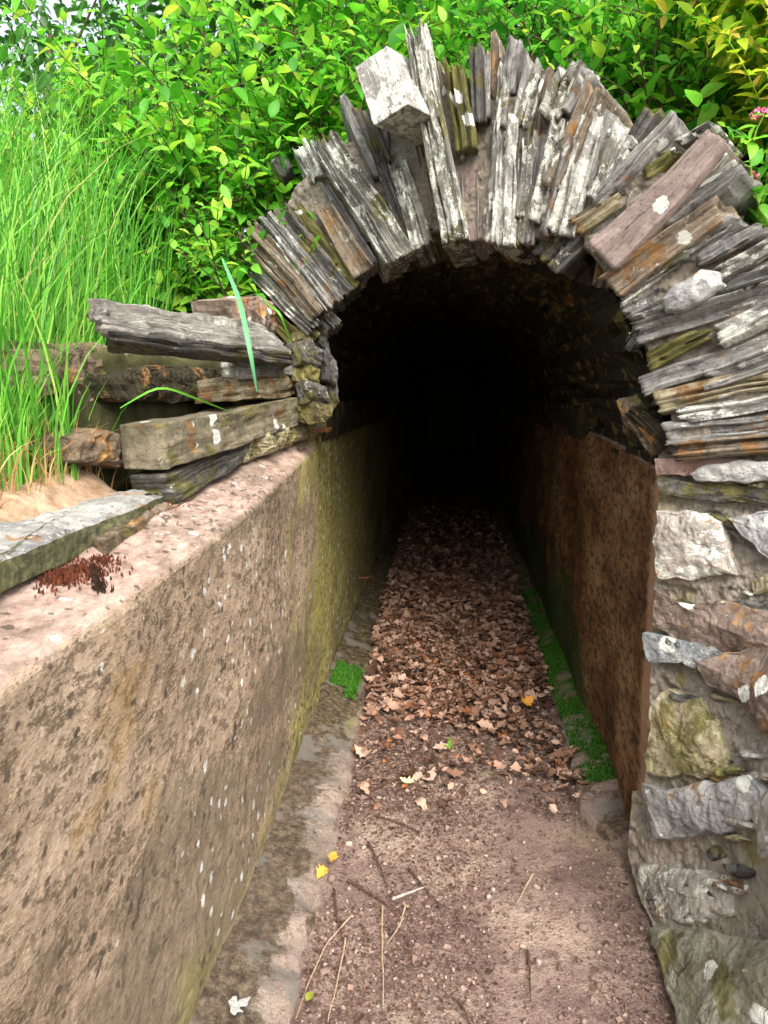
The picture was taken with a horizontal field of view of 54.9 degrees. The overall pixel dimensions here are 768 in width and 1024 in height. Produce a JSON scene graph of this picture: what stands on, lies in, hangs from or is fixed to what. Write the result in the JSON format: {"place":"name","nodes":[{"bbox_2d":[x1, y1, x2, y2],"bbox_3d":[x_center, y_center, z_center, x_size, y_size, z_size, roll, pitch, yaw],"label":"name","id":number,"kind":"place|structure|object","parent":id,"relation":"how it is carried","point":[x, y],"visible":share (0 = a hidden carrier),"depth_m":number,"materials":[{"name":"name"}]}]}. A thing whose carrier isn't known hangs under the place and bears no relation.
{"place":"outdoors","nodes":[
{"label":"outdoors","id":0,"kind":"place"},
{"bbox_2d":[0,318,138,508],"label":"dry grass","id":1,"kind":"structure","parent":0,"point":[14,471],"depth_m":1.15,"materials":[{"name":"beige plant"}]},
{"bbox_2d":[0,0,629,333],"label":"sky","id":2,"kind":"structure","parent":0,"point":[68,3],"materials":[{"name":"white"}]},
{"bbox_2d":[0,153,767,521],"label":"bank","id":3,"kind":"structure","parent":0,"point":[66,491],"depth_m":1.15,"materials":[{"name":"beige sand"}]},
{"bbox_2d":[2,77,94,222],"bbox_3d":[-1.203,-1.122,2.865,1.018,0.862,0.997,1,9,5],"label":"leafy shrub","id":4,"kind":"object","parent":3,"relation":"on","point":[30,91],"depth_m":2.59,"materials":[{"name":"green plant"}]},
{"bbox_2d":[1,342,127,401],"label":"stone slab","id":5,"kind":"structure","parent":3,"relation":"on","point":[90,364],"depth_m":1.25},
{"bbox_2d":[30,427,123,468],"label":"stone slab","id":6,"kind":"structure","parent":3,"relation":"on","point":[103,450],"depth_m":1.25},
{"bbox_2d":[0,259,158,491],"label":"short grass","id":7,"kind":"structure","parent":3,"relation":"on","point":[25,401],"depth_m":1.21,"materials":[{"name":"green plant"}]},
{"bbox_2d":[0,489,164,592],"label":"stone slab","id":8,"kind":"structure","parent":3,"relation":"on","point":[38,545],"depth_m":0.96,"materials":[{"name":"grey stone"}]},
{"bbox_2d":[129,443,249,503],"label":"stone slab","id":9,"kind":"structure","parent":8,"relation":"on","point":[177,484],"depth_m":1.36,"materials":[{"name":"stone"}]},
{"bbox_2d":[120,397,303,469],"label":"stone slab","id":10,"kind":"structure","parent":9,"relation":"on","point":[160,443],"depth_m":1.40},
{"bbox_2d":[86,365,221,403],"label":"stone slab","id":11,"kind":"structure","parent":10,"relation":"on","point":[126,385],"depth_m":1.43,"materials":[{"name":"stone"}]},
{"bbox_2d":[120,387,234,413],"bbox_3d":[-0.306,-0.188,1.272,0.072,0.052,0.411,2,10,13],"label":"grass blade","id":12,"kind":"object","parent":10,"relation":"on","point":[171,389],"depth_m":1.10,"materials":[{"name":"green plant"}]},
{"bbox_2d":[194,373,294,403],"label":"stone slab","id":13,"kind":"structure","parent":10,"relation":"on","point":[224,389],"depth_m":1.64,"materials":[{"name":"stone"}]},
{"bbox_2d":[221,258,256,391],"bbox_3d":[-0.296,-0.384,1.497,0.023,0.279,0.196,-5,11,-27],"label":"grass blade","id":14,"kind":"object","parent":13,"relation":"on","point":[243,319],"depth_m":1.44,"materials":[{"name":"green plant"}]},
{"bbox_2d":[220,361,292,379],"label":"stone slab","id":15,"kind":"structure","parent":13,"relation":"on","point":[240,370],"depth_m":1.64,"materials":[{"name":"grey stone"}]},
{"bbox_2d":[105,331,291,368],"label":"stone slab","id":16,"kind":"structure","parent":15,"relation":"on","point":[219,352],"depth_m":1.31,"materials":[{"name":"stone"}]},
{"bbox_2d":[86,298,292,359],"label":"stone slab","id":17,"kind":"structure","parent":16,"relation":"on","point":[105,315],"depth_m":1.23,"materials":[{"name":"stone"}]},
{"bbox_2d":[190,295,292,341],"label":"stone slab","id":18,"kind":"structure","parent":17,"relation":"on","point":[257,309],"depth_m":1.80,"materials":[{"name":"stone"}]},
{"bbox_2d":[262,300,291,343],"bbox_3d":[-0.239,-0.439,1.704,0.049,0.107,0.122,-4,10,-25],"label":"grass blade","id":19,"kind":"object","parent":16,"relation":"on","point":[278,312],"depth_m":1.67,"materials":[{"name":"green plant"}]},
{"bbox_2d":[0,0,197,205],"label":"broadleaf tree","id":20,"kind":"object","parent":3,"relation":"on","point":[78,18],"visible":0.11,"depth_m":7.37,"materials":[{"name":"green plant"}]},
{"bbox_2d":[0,62,220,302],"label":"leafy shrub","id":21,"kind":"object","parent":3,"relation":"on","point":[93,153],"visible":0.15,"depth_m":2.04,"materials":[{"name":"green plant"}]},
{"bbox_2d":[0,1,270,485],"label":"tall grass","id":22,"kind":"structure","parent":3,"relation":"on","point":[60,253],"depth_m":1.58,"materials":[{"name":"green plant"}]},
{"bbox_2d":[8,341,267,491],"bbox_3d":[-0.488,-0.213,1.678,0.143,0.292,0.891,2,10,14],"label":"stone packing","id":23,"kind":"object","parent":3,"relation":"on","point":[107,413],"visible":0.16,"depth_m":1.40,"materials":[{"name":"brown stone"}]},
{"bbox_2d":[0,0,309,297],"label":"leafy shrub","id":24,"kind":"object","parent":3,"relation":"on","point":[118,53],"visible":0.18,"depth_m":2.08,"materials":[{"name":"green plant"}]},
{"bbox_2d":[25,0,355,313],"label":"leafy shrub","id":25,"kind":"object","parent":3,"relation":"on","point":[244,177],"visible":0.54,"depth_m":1.99,"materials":[{"name":"green plant"}]},
{"bbox_2d":[134,182,320,325],"bbox_3d":[-0.398,-0.638,2.048,0.538,0.398,0.604,-5,10,-26],"label":"leafy shrub","id":26,"kind":"object","parent":3,"relation":"on","point":[245,282],"visible":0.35,"depth_m":1.97,"materials":[{"name":"green plant"}]},
{"bbox_2d":[0,0,515,222],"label":"broadleaf tree","id":27,"kind":"object","parent":3,"relation":"on","point":[149,6],"visible":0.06,"depth_m":4.61,"materials":[{"name":"green plant"}]},
{"bbox_2d":[124,0,482,235],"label":"leafy shrub","id":28,"kind":"object","parent":3,"relation":"on","point":[323,98],"visible":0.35,"depth_m":2.10,"materials":[{"name":"green plant"}]},
{"bbox_2d":[206,0,581,141],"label":"leafy shrub","id":29,"kind":"object","parent":3,"relation":"on","point":[462,8],"visible":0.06,"depth_m":2.24,"materials":[{"name":"green plant"}]},
{"bbox_2d":[207,0,583,73],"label":"broadleaf tree","id":30,"kind":"object","parent":3,"relation":"on","point":[257,5],"depth_m":5.06,"materials":[{"name":"green plant"}]},
{"bbox_2d":[285,82,767,222],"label":"ground cover","id":31,"kind":"object","parent":3,"relation":"on","point":[708,111],"depth_m":1.52,"materials":[{"name":"green plant"}]},
{"bbox_2d":[381,0,704,90],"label":"leafy shrub","id":32,"kind":"object","parent":3,"relation":"on","point":[448,5],"visible":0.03,"depth_m":2.13,"materials":[{"name":"green plant"}]},
{"bbox_2d":[405,0,743,122],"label":"leafy shrub","id":33,"kind":"object","parent":3,"relation":"on","point":[501,27],"visible":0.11,"depth_m":1.98,"materials":[{"name":"green plant"}]},
{"bbox_2d":[499,0,721,85],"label":"leafy shrub","id":34,"kind":"object","parent":3,"relation":"on","point":[509,1],"depth_m":2.52,"materials":[{"name":"green plant"}]},
{"bbox_2d":[506,0,762,151],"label":"leafy shrub","id":35,"kind":"object","parent":3,"relation":"on","point":[670,86],"visible":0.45,"depth_m":1.74,"materials":[{"name":"green plant"}]},
{"bbox_2d":[605,0,752,223],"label":"leafy shrub","id":36,"kind":"object","parent":3,"relation":"on","point":[732,124],"visible":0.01,"depth_m":2.17,"materials":[{"name":"green plant"}]},
{"bbox_2d":[637,0,767,184],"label":"golden shrub","id":37,"kind":"object","parent":3,"relation":"on","point":[751,45],"visible":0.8,"depth_m":1.53,"materials":[{"name":"yellow plant"}]},
{"bbox_2d":[717,113,767,227],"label":"leafy shrub","id":38,"kind":"object","parent":3,"relation":"on","point":[759,212],"visible":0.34,"depth_m":1.35,"materials":[{"name":"green plant"}]},
{"bbox_2d":[290,446,676,1023],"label":"channel floor","id":39,"kind":"structure","parent":0,"point":[453,478],"depth_m":1.47,"materials":[{"name":"brown soil"}]},
{"bbox_2d":[296,914,352,1017],"bbox_3d":[-0.109,0.787,1.297,0.019,0.004,0.248,3,10,19],"label":"twig","id":40,"kind":"object","parent":39,"relation":"on","point":[344,923],"visible":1,"depth_m":1.31,"materials":[{"name":"beige wood"}]},
{"bbox_2d":[327,852,338,861],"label":"fallen leaf","id":41,"kind":"object","parent":39,"relation":"on","point":[332,856],"visible":1,"depth_m":1.56,"materials":[{"name":"yellow plant"}]},
{"bbox_2d":[327,937,345,1021],"bbox_3d":[-0.079,0.793,1.261,0.006,0.004,0.182,1,9,5],"label":"twig","id":42,"kind":"object","parent":39,"relation":"on","point":[344,945],"visible":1,"depth_m":1.26,"materials":[{"name":"beige wood"}]},
{"bbox_2d":[333,887,345,948],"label":"twig","id":43,"kind":"object","parent":39,"relation":"on","point":[334,891],"visible":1,"depth_m":1.42,"materials":[{"name":"brown wood"}]},
{"bbox_2d":[347,879,390,907],"bbox_3d":[-0.030,0.758,1.471,0.119,0.007,0.008,9,13,42],"label":"twig","id":44,"kind":"object","parent":39,"relation":"on","point":[363,889],"visible":1,"depth_m":1.48,"materials":[{"name":"brown wood"}]},
{"bbox_2d":[367,841,387,887],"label":"twig","id":45,"kind":"object","parent":39,"relation":"on","point":[374,854],"visible":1,"depth_m":1.57,"materials":[{"name":"brown wood"}]},
{"bbox_2d":[381,905,383,1009],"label":"twig","id":46,"kind":"object","parent":39,"relation":"on","point":[382,951],"visible":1,"depth_m":1.32,"materials":[{"name":"beige wood"}]},
{"bbox_2d":[386,904,405,944],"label":"twig","id":47,"kind":"object","parent":39,"relation":"on","point":[399,924],"visible":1,"depth_m":1.39,"materials":[{"name":"beige wood"}]},
{"bbox_2d":[374,814,419,832],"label":"twig","id":48,"kind":"object","parent":39,"relation":"on","point":[380,816],"visible":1,"depth_m":1.72,"materials":[{"name":"brown wood"}]},
{"bbox_2d":[401,738,410,766],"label":"twig","id":49,"kind":"object","parent":39,"relation":"on","point":[405,751],"visible":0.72,"depth_m":2.05,"materials":[{"name":"brown wood"}]},
{"bbox_2d":[391,886,425,900],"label":"twig","id":50,"kind":"object","parent":39,"relation":"on","point":[393,898],"visible":1,"depth_m":1.47,"materials":[{"name":"grey wood"}]},
{"bbox_2d":[362,763,475,793],"bbox_3d":[0.091,0.684,1.920,0.336,0.007,0.028,-5,11,-27],"label":"twig","id":51,"kind":"object","parent":39,"relation":"on","point":[383,784],"visible":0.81,"depth_m":1.90,"materials":[{"name":"brown wood"}]},
{"bbox_2d":[409,740,440,767],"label":"twig","id":52,"kind":"object","parent":39,"relation":"on","point":[422,755],"visible":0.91,"depth_m":2.01,"materials":[{"name":"brown wood"}]},
{"bbox_2d":[407,867,445,912],"bbox_3d":[0.084,0.756,1.483,0.006,0.006,0.149,-5,10,-26],"label":"twig","id":53,"kind":"object","parent":39,"relation":"on","point":[418,880],"visible":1,"depth_m":1.49,"materials":[{"name":"brown wood"}]},
{"bbox_2d":[457,999,469,1023],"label":"twig","id":54,"kind":"object","parent":39,"relation":"on","point":[462,1007],"visible":1,"depth_m":1.20,"materials":[{"name":"brown wood"}]},
{"bbox_2d":[351,506,589,812],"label":"leaf litter","id":55,"kind":"object","parent":39,"relation":"on","point":[448,609],"visible":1,"depth_m":2.74,"materials":[{"name":"brown plant"}]},
{"bbox_2d":[378,701,386,709],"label":"fallen leaf","id":56,"kind":"object","parent":55,"relation":"on","point":[382,702],"visible":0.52,"depth_m":2.33,"materials":[{"name":"beige plant"}]},
{"bbox_2d":[445,737,456,748],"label":"leaf sprig","id":57,"kind":"object","parent":55,"relation":"on","point":[449,743],"visible":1,"depth_m":2.06,"materials":[{"name":"green plant"}]},
{"bbox_2d":[521,695,533,705],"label":"fallen leaf","id":58,"kind":"object","parent":55,"relation":"on","point":[527,700],"visible":1,"depth_m":2.31,"materials":[{"name":"orange plant"}]},
{"bbox_2d":[295,618,675,1023],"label":"leaf crumbs","id":59,"kind":"object","parent":39,"relation":"on","point":[435,737],"visible":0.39,"depth_m":1.58,"materials":[{"name":"brown plant"}]},
{"bbox_2d":[305,991,313,1000],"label":"fallen leaf","id":60,"kind":"object","parent":59,"relation":"on","point":[309,995],"visible":1,"depth_m":1.21,"materials":[{"name":"yellow plant"}]},
{"bbox_2d":[400,776,413,782],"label":"fallen leaf","id":61,"kind":"object","parent":59,"relation":"on","point":[405,780],"visible":1,"depth_m":1.87,"materials":[{"name":"yellow plant"}]},
{"bbox_2d":[301,722,670,1023],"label":"grit","id":62,"kind":"object","parent":39,"relation":"on","point":[582,926],"visible":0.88,"depth_m":1.47,"materials":[{"name":"gravel"}]},
{"bbox_2d":[517,873,532,902],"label":"twig","id":63,"kind":"object","parent":39,"relation":"on","point":[531,876],"visible":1,"depth_m":1.49,"materials":[{"name":"beige wood"}]},
{"bbox_2d":[526,949,530,1002],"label":"twig","id":64,"kind":"object","parent":39,"relation":"on","point":[528,958],"visible":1,"depth_m":1.27,"materials":[{"name":"beige wood"}]},
{"bbox_2d":[628,446,767,1023],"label":"rubble wall","id":65,"kind":"structure","parent":39,"relation":"on","point":[698,846],"depth_m":1.32,"materials":[{"name":"grey stone"}]},
{"bbox_2d":[237,18,767,475],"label":"slate arch","id":66,"kind":"structure","parent":65,"relation":"on","point":[500,227],"depth_m":1.54,"materials":[{"name":"grey stone"}]},
{"label":"ground","id":67,"kind":"structure","parent":0,"visible":0},
{"bbox_2d":[0,400,426,1023],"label":"concrete wall","id":68,"kind":"structure","parent":67,"relation":"on","point":[178,720],"depth_m":1.15,"materials":[{"name":"concrete"}]},
{"bbox_2d":[22,548,132,597],"bbox_3d":[-0.392,0.073,0.934,0.104,0.029,0.178,5,10,26],"label":"moss clump","id":69,"kind":"object","parent":68,"relation":"on","point":[56,577],"visible":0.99,"depth_m":0.92,"materials":[{"name":"brown plant"}]},
{"bbox_2d":[83,564,113,593],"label":"moss clump","id":70,"kind":"object","parent":68,"relation":"on","point":[99,586],"visible":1,"depth_m":0.91,"materials":[{"name":"brown plant"}]},
{"bbox_2d":[93,495,196,555],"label":"stone slab","id":71,"kind":"structure","parent":68,"relation":"on","point":[108,541],"depth_m":1.09,"materials":[{"name":"brown stone"}]},
{"bbox_2d":[242,422,326,462],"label":"stone slab","id":72,"kind":"structure","parent":68,"relation":"on","point":[268,443],"depth_m":1.85,"materials":[{"name":"stone"}]},
{"bbox_2d":[316,865,328,878],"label":"fallen leaf","id":73,"kind":"object","parent":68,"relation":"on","point":[322,870],"visible":1,"depth_m":1.51,"materials":[{"name":"yellow plant"}]},
{"bbox_2d":[328,659,363,698],"bbox_3d":[-0.128,0.556,2.482,0.099,0.030,0.276,1,9,5],"label":"moss patch","id":74,"kind":"object","parent":68,"relation":"on","point":[344,673],"visible":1,"depth_m":2.48,"materials":[{"name":"green plant"}]},
{"bbox_2d":[474,399,669,858],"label":"rust stained wall","id":75,"kind":"structure","parent":67,"relation":"on","point":[576,519],"depth_m":2.13,"materials":[{"name":"concrete"}]},
{"bbox_2d":[520,587,615,785],"bbox_3d":[0.621,0.522,2.724,0.091,0.037,1.816,1,9,5],"label":"moss patch","id":76,"kind":"object","parent":75,"relation":"on","point":[552,650],"visible":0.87,"depth_m":2.28,"materials":[{"name":"green plant"}]}
]}

